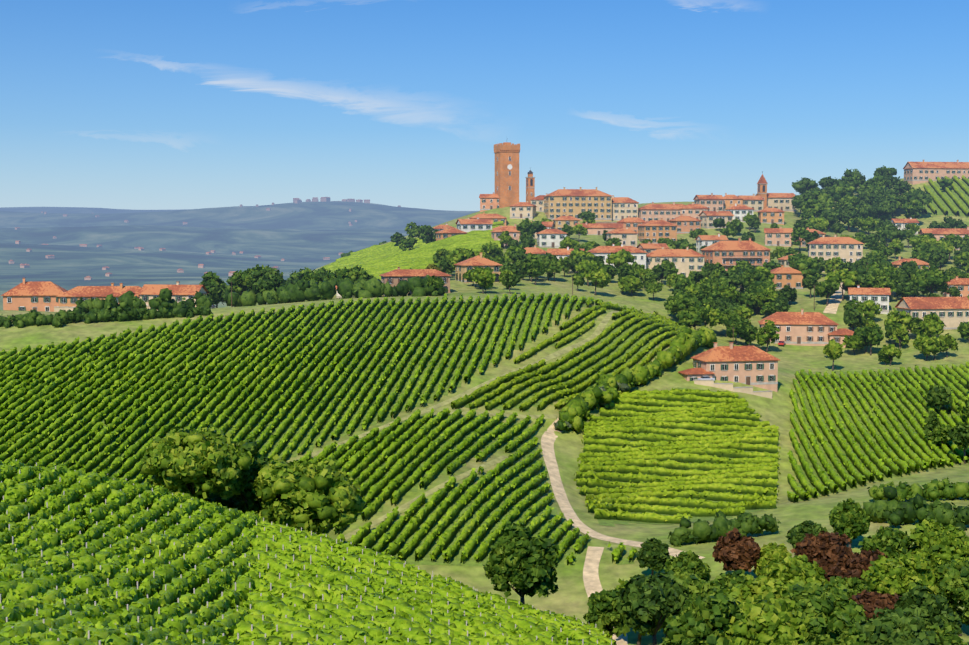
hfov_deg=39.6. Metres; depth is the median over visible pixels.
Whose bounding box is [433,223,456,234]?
house
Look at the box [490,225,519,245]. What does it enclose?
house
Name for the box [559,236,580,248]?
village tree
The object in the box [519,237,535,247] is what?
village tree
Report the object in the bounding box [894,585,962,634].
tree wood
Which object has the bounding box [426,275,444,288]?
village tree
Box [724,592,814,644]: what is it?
tree wood
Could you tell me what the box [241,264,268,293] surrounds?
village tree
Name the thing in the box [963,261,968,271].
village tree
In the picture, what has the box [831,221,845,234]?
village tree
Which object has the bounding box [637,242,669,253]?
house
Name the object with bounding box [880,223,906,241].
village tree
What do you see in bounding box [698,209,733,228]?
house
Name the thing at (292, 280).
village tree
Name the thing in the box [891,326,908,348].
village tree
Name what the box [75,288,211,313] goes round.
hedge
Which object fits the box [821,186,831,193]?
village tree
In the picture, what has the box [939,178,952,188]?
village tree
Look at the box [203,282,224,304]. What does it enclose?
village tree
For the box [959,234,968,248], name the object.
village tree
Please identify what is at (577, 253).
village tree
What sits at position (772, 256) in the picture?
village tree
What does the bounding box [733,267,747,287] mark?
village tree
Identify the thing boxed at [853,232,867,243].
village tree
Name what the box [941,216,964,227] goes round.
village tree
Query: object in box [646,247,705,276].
house
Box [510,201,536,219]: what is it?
house top
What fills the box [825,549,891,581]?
tree wood
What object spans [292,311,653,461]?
track ridge
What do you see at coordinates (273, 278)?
village tree
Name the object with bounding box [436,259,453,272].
village tree
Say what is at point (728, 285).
village tree
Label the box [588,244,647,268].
house
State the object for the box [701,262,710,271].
village tree
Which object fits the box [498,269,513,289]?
village tree
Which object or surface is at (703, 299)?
village tree
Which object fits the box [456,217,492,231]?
house top
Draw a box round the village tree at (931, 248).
[927,245,936,251]
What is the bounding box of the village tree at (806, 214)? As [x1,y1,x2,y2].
[799,208,813,219]
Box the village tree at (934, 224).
[927,221,943,227]
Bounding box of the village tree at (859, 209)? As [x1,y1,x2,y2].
[857,204,867,219]
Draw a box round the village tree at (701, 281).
[697,277,716,288]
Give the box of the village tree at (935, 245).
[926,244,947,255]
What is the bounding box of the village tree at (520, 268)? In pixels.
[518,260,525,279]
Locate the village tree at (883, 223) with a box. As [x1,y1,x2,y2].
[875,219,891,227]
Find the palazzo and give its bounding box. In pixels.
[543,187,611,221]
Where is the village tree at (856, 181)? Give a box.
[844,174,860,193]
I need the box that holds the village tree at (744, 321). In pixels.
[729,316,751,339]
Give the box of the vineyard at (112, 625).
[0,460,260,644]
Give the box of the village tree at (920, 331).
[916,329,931,337]
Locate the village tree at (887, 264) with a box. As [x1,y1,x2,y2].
[864,257,892,268]
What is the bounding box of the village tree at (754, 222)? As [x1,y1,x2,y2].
[748,214,760,232]
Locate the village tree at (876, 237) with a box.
[868,233,879,241]
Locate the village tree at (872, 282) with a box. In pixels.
[857,274,878,287]
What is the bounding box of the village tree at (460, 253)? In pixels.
[449,247,473,265]
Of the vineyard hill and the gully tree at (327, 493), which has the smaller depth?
the gully tree at (327, 493)
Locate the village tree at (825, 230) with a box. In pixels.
[820,219,830,235]
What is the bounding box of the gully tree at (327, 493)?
[251,454,365,534]
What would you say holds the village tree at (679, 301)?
on the terrain at (304, 236)
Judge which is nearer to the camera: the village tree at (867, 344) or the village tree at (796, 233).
the village tree at (867, 344)
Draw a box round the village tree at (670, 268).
[661,260,678,273]
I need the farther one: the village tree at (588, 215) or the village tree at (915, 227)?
the village tree at (915, 227)
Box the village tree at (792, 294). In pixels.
[780,284,796,305]
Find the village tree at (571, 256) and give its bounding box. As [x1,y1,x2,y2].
[569,248,587,272]
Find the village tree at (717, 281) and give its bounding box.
[713,276,726,286]
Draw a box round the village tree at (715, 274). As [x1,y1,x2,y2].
[711,267,726,280]
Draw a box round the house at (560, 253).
[547,247,584,258]
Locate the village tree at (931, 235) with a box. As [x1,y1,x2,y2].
[920,233,934,238]
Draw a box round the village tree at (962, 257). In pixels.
[954,251,968,272]
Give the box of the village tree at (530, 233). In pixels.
[527,229,534,238]
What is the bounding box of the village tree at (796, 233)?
[790,226,808,250]
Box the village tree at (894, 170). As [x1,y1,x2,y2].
[877,167,896,175]
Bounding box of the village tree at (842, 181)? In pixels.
[833,178,853,186]
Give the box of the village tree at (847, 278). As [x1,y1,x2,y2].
[824,268,857,300]
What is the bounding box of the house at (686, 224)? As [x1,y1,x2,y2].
[668,214,701,233]
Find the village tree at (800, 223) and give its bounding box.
[793,218,806,229]
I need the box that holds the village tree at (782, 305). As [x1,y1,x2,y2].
[773,298,789,312]
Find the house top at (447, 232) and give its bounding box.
[435,227,466,240]
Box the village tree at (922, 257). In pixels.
[912,252,928,262]
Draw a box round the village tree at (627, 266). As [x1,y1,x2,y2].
[618,263,633,270]
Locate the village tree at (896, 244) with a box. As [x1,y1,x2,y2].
[888,238,903,258]
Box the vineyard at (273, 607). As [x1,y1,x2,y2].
[227,519,615,644]
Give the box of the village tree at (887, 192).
[884,187,899,198]
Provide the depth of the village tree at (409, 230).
690.83 m
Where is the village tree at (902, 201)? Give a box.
[899,191,913,209]
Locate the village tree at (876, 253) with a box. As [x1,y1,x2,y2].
[868,248,887,260]
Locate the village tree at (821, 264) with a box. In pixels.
[814,256,824,271]
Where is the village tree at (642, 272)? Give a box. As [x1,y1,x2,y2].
[636,267,652,288]
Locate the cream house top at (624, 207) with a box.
[612,195,638,220]
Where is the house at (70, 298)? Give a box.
[56,283,141,306]
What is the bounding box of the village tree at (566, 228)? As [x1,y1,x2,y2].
[562,224,572,235]
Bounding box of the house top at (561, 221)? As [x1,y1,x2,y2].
[553,214,579,230]
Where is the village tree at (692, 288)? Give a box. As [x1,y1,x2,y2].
[685,284,703,294]
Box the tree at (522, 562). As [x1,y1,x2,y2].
[482,521,559,603]
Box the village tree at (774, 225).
[770,223,778,227]
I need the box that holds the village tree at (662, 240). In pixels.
[657,238,668,243]
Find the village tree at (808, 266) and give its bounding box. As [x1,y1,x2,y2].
[789,256,821,287]
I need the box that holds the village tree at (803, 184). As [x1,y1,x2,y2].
[792,177,819,193]
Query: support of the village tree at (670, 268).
on the terrain at (304, 236)
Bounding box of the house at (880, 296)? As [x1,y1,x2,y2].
[847,285,890,313]
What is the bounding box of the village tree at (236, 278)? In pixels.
[227,270,251,294]
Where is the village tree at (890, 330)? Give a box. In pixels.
[885,323,908,345]
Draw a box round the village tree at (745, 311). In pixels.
[733,304,753,318]
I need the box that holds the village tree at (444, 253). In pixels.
[435,249,448,262]
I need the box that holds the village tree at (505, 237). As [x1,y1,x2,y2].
[498,231,511,248]
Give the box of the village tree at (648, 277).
[642,272,656,287]
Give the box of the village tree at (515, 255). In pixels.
[509,249,527,261]
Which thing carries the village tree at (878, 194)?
on the terrain at (304, 236)
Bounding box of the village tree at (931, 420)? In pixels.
[923,410,938,440]
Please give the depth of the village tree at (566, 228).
623.52 m
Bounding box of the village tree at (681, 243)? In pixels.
[665,238,688,248]
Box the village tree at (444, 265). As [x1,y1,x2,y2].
[437,259,452,272]
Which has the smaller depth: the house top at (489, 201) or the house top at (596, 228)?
the house top at (596, 228)
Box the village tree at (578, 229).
[571,224,587,241]
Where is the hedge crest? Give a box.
[222,275,447,306]
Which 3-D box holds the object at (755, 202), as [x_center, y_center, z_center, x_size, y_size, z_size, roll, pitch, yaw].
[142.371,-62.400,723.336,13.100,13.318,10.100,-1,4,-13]
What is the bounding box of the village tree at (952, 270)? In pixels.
[945,266,961,275]
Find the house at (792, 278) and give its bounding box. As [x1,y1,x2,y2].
[770,265,802,288]
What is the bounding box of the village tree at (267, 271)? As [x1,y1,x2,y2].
[248,265,282,304]
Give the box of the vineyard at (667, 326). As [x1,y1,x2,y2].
[451,301,695,411]
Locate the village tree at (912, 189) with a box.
[909,187,919,193]
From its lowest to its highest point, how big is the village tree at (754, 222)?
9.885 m
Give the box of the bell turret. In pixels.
[525,170,534,202]
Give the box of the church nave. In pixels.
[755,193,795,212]
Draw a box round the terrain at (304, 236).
[0,178,968,644]
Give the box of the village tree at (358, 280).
[354,277,366,283]
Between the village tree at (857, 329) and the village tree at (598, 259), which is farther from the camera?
the village tree at (598, 259)
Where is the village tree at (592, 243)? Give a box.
[586,241,595,246]
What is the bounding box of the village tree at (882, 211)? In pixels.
[862,200,895,220]
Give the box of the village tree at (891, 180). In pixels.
[884,175,899,188]
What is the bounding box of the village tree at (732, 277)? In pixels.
[719,269,743,287]
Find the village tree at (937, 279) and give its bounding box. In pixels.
[914,268,950,294]
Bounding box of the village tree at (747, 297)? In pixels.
[739,290,757,308]
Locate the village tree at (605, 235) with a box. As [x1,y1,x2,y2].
[602,230,607,240]
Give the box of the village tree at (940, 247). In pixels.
[935,245,945,254]
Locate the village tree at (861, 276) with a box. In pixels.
[843,266,877,291]
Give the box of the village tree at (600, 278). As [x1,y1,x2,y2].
[585,267,611,294]
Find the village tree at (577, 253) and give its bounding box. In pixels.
[573,248,593,259]
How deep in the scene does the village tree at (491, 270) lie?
451.68 m
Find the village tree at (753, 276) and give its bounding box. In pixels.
[741,268,764,287]
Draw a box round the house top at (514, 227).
[492,224,521,235]
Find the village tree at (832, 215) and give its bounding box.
[818,209,840,229]
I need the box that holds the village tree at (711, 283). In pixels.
[703,278,717,288]
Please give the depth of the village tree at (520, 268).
491.99 m
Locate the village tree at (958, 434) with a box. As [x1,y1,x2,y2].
[947,422,968,463]
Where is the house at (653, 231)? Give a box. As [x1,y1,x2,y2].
[637,218,677,242]
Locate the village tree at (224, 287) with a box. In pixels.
[219,281,244,306]
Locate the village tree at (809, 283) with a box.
[802,276,817,297]
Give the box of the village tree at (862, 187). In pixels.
[856,182,866,193]
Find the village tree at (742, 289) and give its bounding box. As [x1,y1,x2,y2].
[734,272,747,292]
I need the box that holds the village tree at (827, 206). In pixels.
[811,201,833,215]
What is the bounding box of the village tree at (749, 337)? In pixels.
[741,326,757,345]
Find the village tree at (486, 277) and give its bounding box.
[470,268,497,293]
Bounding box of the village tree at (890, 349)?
[881,344,901,365]
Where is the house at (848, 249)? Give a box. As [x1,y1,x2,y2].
[807,235,863,271]
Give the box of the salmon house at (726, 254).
[701,238,770,270]
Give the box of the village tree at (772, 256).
[770,252,774,261]
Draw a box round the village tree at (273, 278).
[257,274,285,292]
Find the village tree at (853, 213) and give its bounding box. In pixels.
[839,204,860,230]
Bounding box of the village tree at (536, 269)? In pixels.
[526,258,544,284]
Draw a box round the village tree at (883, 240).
[879,238,886,245]
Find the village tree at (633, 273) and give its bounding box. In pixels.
[618,269,639,278]
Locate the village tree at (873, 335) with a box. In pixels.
[859,324,883,354]
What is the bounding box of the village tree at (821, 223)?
[809,216,828,229]
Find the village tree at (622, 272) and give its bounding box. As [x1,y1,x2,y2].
[618,266,627,292]
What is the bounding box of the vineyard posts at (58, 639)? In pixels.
[0,459,245,644]
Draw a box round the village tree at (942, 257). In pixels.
[929,249,948,269]
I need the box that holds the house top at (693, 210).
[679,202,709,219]
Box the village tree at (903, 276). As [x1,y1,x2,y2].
[891,269,909,295]
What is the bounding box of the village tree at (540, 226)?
[531,221,546,232]
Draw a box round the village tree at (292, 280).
[285,277,297,284]
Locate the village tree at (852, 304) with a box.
[843,299,861,310]
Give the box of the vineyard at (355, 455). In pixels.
[298,408,636,565]
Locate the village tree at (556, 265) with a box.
[544,258,565,280]
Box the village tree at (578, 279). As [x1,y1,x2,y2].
[572,273,584,290]
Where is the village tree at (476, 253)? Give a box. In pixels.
[473,250,486,256]
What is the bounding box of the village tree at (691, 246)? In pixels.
[688,243,696,251]
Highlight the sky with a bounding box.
[0,0,968,210]
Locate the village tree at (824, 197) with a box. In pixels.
[810,189,834,217]
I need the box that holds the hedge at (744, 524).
[667,510,780,546]
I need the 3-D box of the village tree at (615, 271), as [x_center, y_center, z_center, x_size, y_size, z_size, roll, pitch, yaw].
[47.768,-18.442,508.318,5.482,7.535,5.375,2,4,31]
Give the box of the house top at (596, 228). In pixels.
[575,222,622,234]
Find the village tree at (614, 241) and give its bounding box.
[605,237,621,245]
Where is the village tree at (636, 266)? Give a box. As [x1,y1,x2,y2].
[632,261,644,270]
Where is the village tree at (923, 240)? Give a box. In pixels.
[907,235,936,247]
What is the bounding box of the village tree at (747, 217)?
[743,213,752,229]
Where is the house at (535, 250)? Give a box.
[519,245,548,269]
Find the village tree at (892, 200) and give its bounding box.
[871,197,897,219]
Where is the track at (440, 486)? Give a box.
[344,455,507,539]
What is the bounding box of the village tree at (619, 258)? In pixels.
[606,249,634,268]
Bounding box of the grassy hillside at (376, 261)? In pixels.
[321,221,503,279]
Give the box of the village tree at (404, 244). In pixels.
[398,237,416,250]
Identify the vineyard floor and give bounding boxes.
[464,317,672,411]
[791,376,965,500]
[919,181,968,217]
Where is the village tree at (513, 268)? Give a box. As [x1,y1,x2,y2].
[499,262,522,278]
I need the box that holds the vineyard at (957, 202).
[922,175,968,217]
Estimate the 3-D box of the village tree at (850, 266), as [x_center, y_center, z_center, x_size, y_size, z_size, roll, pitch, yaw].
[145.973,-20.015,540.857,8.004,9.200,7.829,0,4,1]
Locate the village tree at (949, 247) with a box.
[931,239,954,253]
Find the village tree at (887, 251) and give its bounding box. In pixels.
[876,244,894,256]
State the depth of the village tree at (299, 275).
510.12 m
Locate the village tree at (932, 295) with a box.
[927,293,939,296]
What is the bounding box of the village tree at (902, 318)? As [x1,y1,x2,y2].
[884,308,913,329]
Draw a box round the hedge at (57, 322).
[51,305,87,327]
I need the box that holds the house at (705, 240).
[695,233,727,253]
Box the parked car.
[698,376,714,379]
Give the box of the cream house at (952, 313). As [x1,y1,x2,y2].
[895,293,968,331]
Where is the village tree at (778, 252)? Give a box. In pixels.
[772,246,786,258]
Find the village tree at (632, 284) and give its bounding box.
[618,275,643,295]
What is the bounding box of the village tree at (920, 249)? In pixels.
[911,244,930,262]
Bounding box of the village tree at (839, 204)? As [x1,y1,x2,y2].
[833,197,846,209]
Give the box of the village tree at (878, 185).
[866,181,884,189]
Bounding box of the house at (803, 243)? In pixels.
[794,227,825,246]
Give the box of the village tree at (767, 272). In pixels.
[749,265,774,279]
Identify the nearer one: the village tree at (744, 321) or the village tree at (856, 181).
the village tree at (744, 321)
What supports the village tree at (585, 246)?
on the terrain at (304, 236)
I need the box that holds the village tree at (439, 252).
[432,248,455,263]
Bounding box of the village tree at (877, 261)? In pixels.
[865,259,885,269]
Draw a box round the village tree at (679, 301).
[663,290,696,314]
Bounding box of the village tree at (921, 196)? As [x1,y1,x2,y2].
[902,188,933,218]
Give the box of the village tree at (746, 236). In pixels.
[741,232,754,241]
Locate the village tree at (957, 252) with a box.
[953,247,968,255]
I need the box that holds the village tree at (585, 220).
[582,218,595,222]
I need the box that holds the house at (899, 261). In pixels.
[891,256,929,269]
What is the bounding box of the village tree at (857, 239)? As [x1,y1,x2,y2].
[842,235,860,240]
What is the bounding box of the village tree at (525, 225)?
[516,218,535,233]
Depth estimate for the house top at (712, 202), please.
709.58 m
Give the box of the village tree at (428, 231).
[424,225,432,243]
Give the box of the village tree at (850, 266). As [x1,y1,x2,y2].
[839,261,857,270]
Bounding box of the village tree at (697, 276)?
[687,270,712,284]
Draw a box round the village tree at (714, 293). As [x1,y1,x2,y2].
[707,289,726,299]
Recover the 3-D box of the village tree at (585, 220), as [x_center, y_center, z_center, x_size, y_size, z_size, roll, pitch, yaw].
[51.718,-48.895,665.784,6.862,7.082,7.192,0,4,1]
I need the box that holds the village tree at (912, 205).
[902,198,924,218]
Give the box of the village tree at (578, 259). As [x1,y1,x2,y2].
[571,255,591,272]
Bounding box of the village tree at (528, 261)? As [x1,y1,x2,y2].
[521,253,537,281]
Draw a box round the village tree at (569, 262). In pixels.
[559,258,573,276]
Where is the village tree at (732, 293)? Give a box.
[716,284,739,301]
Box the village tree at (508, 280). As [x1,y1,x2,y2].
[502,273,520,293]
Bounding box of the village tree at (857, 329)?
[853,327,862,349]
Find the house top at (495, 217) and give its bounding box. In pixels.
[469,212,506,225]
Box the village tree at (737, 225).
[725,219,743,232]
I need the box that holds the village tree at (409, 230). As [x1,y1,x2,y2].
[405,222,418,237]
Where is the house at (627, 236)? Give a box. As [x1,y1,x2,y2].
[607,227,636,246]
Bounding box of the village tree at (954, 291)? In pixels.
[946,286,960,296]
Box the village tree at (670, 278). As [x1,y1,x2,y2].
[666,272,681,287]
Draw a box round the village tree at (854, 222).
[847,216,864,232]
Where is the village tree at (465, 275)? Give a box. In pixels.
[463,270,476,283]
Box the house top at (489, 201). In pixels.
[479,192,498,211]
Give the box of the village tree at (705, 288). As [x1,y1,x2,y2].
[697,283,712,295]
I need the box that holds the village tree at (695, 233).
[689,228,707,237]
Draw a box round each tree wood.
[583,589,630,637]
[615,574,659,644]
[616,570,688,644]
[636,538,670,574]
[655,571,667,637]
[656,571,720,625]
[662,589,748,644]
[664,550,711,581]
[706,569,746,589]
[712,527,760,571]
[723,574,788,604]
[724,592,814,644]
[753,542,791,576]
[756,554,829,591]
[773,580,866,627]
[785,520,827,552]
[790,530,853,578]
[802,611,867,644]
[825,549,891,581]
[828,576,869,597]
[829,498,869,547]
[849,589,901,622]
[858,526,912,557]
[859,607,948,644]
[860,549,940,597]
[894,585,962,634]
[908,517,968,569]
[922,623,967,644]
[934,556,968,635]
[962,588,968,625]
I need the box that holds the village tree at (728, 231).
[720,226,737,240]
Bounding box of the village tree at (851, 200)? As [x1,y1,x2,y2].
[842,195,859,211]
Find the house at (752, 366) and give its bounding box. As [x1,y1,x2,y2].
[678,342,779,391]
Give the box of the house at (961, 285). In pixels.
[943,276,968,296]
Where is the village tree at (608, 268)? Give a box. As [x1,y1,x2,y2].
[601,263,614,276]
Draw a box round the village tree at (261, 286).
[252,279,276,293]
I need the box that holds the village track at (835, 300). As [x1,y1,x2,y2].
[823,282,844,313]
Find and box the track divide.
[434,412,558,418]
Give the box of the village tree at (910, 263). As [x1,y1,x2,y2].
[900,260,918,268]
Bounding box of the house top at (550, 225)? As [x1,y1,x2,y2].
[533,220,555,238]
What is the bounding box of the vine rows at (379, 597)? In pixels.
[237,518,611,644]
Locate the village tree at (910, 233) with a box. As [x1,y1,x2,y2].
[904,229,914,247]
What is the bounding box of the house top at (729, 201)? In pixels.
[723,193,742,210]
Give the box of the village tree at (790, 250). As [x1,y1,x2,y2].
[784,247,801,255]
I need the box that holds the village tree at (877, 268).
[866,262,899,281]
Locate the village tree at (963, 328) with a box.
[957,321,968,343]
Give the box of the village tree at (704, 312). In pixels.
[687,302,709,329]
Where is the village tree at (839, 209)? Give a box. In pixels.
[829,208,841,223]
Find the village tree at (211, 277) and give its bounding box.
[199,271,223,286]
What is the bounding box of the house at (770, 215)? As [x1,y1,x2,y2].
[758,206,784,224]
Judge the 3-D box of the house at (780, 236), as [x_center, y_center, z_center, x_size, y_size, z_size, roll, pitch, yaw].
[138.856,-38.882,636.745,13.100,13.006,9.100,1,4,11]
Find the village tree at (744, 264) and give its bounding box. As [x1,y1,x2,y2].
[736,260,754,269]
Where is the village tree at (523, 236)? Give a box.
[519,232,526,242]
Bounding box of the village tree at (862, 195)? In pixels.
[858,189,868,202]
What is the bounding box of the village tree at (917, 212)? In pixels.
[904,208,920,218]
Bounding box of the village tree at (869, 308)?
[856,299,881,323]
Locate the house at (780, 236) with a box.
[764,227,792,246]
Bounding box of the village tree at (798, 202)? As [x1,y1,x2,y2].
[792,192,812,209]
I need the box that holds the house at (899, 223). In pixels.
[891,217,918,234]
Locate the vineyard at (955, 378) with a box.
[787,362,968,501]
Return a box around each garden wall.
[54,305,196,311]
[694,379,771,398]
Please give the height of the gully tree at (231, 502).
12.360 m
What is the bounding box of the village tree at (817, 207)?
[800,198,825,216]
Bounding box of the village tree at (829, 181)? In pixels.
[818,176,840,188]
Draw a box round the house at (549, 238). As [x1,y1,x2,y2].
[536,227,567,247]
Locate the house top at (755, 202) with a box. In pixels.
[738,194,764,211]
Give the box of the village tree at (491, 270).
[470,266,493,288]
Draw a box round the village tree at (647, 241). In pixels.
[641,239,651,242]
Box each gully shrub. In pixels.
[553,346,705,429]
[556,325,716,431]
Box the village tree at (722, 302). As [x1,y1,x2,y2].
[713,298,729,311]
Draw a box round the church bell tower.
[757,171,767,208]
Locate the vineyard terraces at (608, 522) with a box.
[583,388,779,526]
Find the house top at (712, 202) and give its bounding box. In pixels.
[693,193,724,210]
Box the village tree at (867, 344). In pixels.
[855,331,871,352]
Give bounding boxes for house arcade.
[379,267,451,295]
[454,252,501,282]
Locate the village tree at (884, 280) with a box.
[875,271,897,292]
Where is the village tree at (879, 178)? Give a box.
[865,174,885,186]
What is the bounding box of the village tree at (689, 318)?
[676,306,702,327]
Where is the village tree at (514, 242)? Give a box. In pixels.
[507,238,519,246]
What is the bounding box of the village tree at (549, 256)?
[537,252,556,279]
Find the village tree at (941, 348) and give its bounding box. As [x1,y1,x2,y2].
[930,344,944,359]
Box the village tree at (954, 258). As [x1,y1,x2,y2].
[953,251,967,263]
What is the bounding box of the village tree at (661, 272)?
[652,263,669,281]
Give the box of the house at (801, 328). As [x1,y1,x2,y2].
[758,309,853,347]
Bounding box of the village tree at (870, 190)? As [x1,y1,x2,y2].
[866,185,882,197]
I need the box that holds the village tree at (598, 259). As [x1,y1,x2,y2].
[593,256,604,263]
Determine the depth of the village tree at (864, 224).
664.21 m
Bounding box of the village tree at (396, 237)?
[390,232,405,243]
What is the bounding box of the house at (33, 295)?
[1,278,67,311]
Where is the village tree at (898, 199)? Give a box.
[886,194,901,216]
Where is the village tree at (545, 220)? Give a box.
[541,218,551,221]
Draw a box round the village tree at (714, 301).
[710,298,720,308]
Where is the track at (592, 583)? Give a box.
[583,546,627,644]
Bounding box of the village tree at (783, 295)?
[776,290,789,301]
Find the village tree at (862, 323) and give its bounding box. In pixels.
[848,309,865,327]
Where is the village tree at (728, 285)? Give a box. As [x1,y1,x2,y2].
[720,281,736,289]
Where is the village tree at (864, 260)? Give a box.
[859,254,870,265]
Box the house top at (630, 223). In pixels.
[616,216,646,234]
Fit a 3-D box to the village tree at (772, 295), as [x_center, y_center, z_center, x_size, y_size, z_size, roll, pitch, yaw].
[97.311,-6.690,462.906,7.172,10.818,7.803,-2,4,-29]
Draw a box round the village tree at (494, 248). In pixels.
[481,241,502,257]
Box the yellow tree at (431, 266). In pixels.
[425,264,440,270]
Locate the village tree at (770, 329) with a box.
[756,320,779,351]
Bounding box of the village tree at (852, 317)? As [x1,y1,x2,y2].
[843,308,863,330]
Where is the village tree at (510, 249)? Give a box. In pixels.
[503,244,525,263]
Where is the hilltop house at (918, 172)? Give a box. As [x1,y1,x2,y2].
[903,160,968,184]
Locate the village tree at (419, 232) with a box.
[412,225,433,239]
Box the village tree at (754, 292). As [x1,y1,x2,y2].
[742,288,767,314]
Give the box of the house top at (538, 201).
[530,194,546,211]
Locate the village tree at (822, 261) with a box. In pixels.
[818,259,826,276]
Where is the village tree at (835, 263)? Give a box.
[825,256,843,272]
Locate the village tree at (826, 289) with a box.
[813,280,840,305]
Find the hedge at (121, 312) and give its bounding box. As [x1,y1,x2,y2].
[0,298,211,327]
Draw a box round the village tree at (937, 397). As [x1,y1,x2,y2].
[925,384,952,409]
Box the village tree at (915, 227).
[905,223,919,231]
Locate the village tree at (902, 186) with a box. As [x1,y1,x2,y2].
[893,180,911,194]
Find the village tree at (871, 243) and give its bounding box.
[864,237,879,249]
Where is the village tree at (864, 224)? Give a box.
[857,216,876,235]
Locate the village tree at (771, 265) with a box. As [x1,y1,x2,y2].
[762,260,780,269]
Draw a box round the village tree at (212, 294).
[207,287,215,301]
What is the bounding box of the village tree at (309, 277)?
[300,272,321,284]
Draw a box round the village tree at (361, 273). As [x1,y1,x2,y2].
[345,267,367,278]
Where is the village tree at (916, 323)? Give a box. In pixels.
[910,317,922,334]
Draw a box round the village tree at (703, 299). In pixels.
[694,293,713,306]
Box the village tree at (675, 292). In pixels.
[672,287,685,294]
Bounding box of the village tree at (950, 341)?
[939,333,957,357]
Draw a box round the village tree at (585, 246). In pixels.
[578,243,593,250]
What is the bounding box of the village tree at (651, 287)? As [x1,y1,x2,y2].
[645,281,663,300]
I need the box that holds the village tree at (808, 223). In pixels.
[804,219,816,229]
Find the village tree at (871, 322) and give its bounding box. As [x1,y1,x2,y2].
[864,319,875,327]
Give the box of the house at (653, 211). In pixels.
[638,202,685,221]
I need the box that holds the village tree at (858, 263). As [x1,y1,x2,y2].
[855,260,864,268]
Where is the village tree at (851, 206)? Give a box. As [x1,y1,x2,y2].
[841,205,858,229]
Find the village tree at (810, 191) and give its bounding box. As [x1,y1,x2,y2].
[805,187,822,193]
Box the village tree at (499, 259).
[492,255,505,264]
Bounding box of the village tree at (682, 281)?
[671,274,695,289]
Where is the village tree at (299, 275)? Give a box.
[290,267,311,279]
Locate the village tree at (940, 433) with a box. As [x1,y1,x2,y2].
[931,424,952,443]
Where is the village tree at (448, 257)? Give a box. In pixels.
[442,255,455,273]
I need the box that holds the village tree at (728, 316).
[718,309,741,336]
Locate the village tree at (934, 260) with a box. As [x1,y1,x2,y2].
[929,256,938,269]
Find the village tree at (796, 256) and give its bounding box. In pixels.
[788,252,806,263]
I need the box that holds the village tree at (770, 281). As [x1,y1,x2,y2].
[759,276,776,288]
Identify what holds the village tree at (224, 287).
on the terrain at (304, 236)
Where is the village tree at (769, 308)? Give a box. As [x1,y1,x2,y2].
[760,302,779,314]
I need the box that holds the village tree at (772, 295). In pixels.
[756,287,777,315]
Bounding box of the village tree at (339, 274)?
[326,267,356,285]
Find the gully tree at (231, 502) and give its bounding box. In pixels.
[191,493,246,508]
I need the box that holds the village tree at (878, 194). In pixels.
[865,188,884,204]
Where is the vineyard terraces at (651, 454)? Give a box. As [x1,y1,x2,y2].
[574,388,780,522]
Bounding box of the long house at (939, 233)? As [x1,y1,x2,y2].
[919,227,968,249]
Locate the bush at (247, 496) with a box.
[232,437,270,513]
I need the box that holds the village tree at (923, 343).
[913,333,944,360]
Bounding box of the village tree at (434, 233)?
[433,229,438,240]
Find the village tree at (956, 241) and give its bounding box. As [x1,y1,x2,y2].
[940,234,962,259]
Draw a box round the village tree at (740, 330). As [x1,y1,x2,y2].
[725,322,747,344]
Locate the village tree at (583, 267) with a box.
[574,260,604,285]
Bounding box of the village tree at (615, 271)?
[610,266,617,282]
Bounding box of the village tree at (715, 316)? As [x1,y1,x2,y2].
[703,303,722,326]
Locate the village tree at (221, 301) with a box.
[216,281,225,307]
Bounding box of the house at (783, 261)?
[777,252,798,267]
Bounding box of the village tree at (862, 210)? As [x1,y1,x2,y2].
[859,203,872,214]
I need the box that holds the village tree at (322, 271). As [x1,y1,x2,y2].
[311,267,327,280]
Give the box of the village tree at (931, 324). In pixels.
[919,312,945,336]
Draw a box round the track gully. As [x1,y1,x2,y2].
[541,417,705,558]
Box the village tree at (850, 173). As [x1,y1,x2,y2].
[841,169,865,186]
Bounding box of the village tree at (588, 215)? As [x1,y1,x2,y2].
[578,210,595,219]
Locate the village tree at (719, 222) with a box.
[713,217,725,227]
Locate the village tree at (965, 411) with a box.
[961,398,968,417]
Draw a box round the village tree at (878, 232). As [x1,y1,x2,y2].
[874,227,887,245]
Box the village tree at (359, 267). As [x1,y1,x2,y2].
[350,265,363,270]
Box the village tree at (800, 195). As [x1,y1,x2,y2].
[791,192,817,214]
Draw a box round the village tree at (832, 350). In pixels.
[823,340,843,370]
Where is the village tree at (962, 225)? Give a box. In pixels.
[956,223,967,227]
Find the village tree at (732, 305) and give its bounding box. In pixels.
[720,301,740,311]
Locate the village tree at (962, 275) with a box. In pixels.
[953,271,968,278]
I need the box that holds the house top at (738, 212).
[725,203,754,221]
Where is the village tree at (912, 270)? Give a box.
[898,265,915,276]
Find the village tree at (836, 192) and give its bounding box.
[828,182,854,200]
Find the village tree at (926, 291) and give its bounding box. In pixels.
[909,265,945,296]
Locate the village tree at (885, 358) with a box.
[877,349,893,364]
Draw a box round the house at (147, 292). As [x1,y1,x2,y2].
[137,282,209,305]
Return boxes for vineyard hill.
[0,292,641,496]
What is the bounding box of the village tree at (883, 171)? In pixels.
[873,165,892,177]
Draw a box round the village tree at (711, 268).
[703,262,723,275]
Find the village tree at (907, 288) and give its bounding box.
[895,280,924,296]
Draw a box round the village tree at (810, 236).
[802,231,819,243]
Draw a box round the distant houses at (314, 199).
[9,197,400,279]
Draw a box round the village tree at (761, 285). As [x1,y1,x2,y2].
[751,279,774,309]
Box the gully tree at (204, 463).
[139,424,254,499]
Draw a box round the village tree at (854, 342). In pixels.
[842,334,863,354]

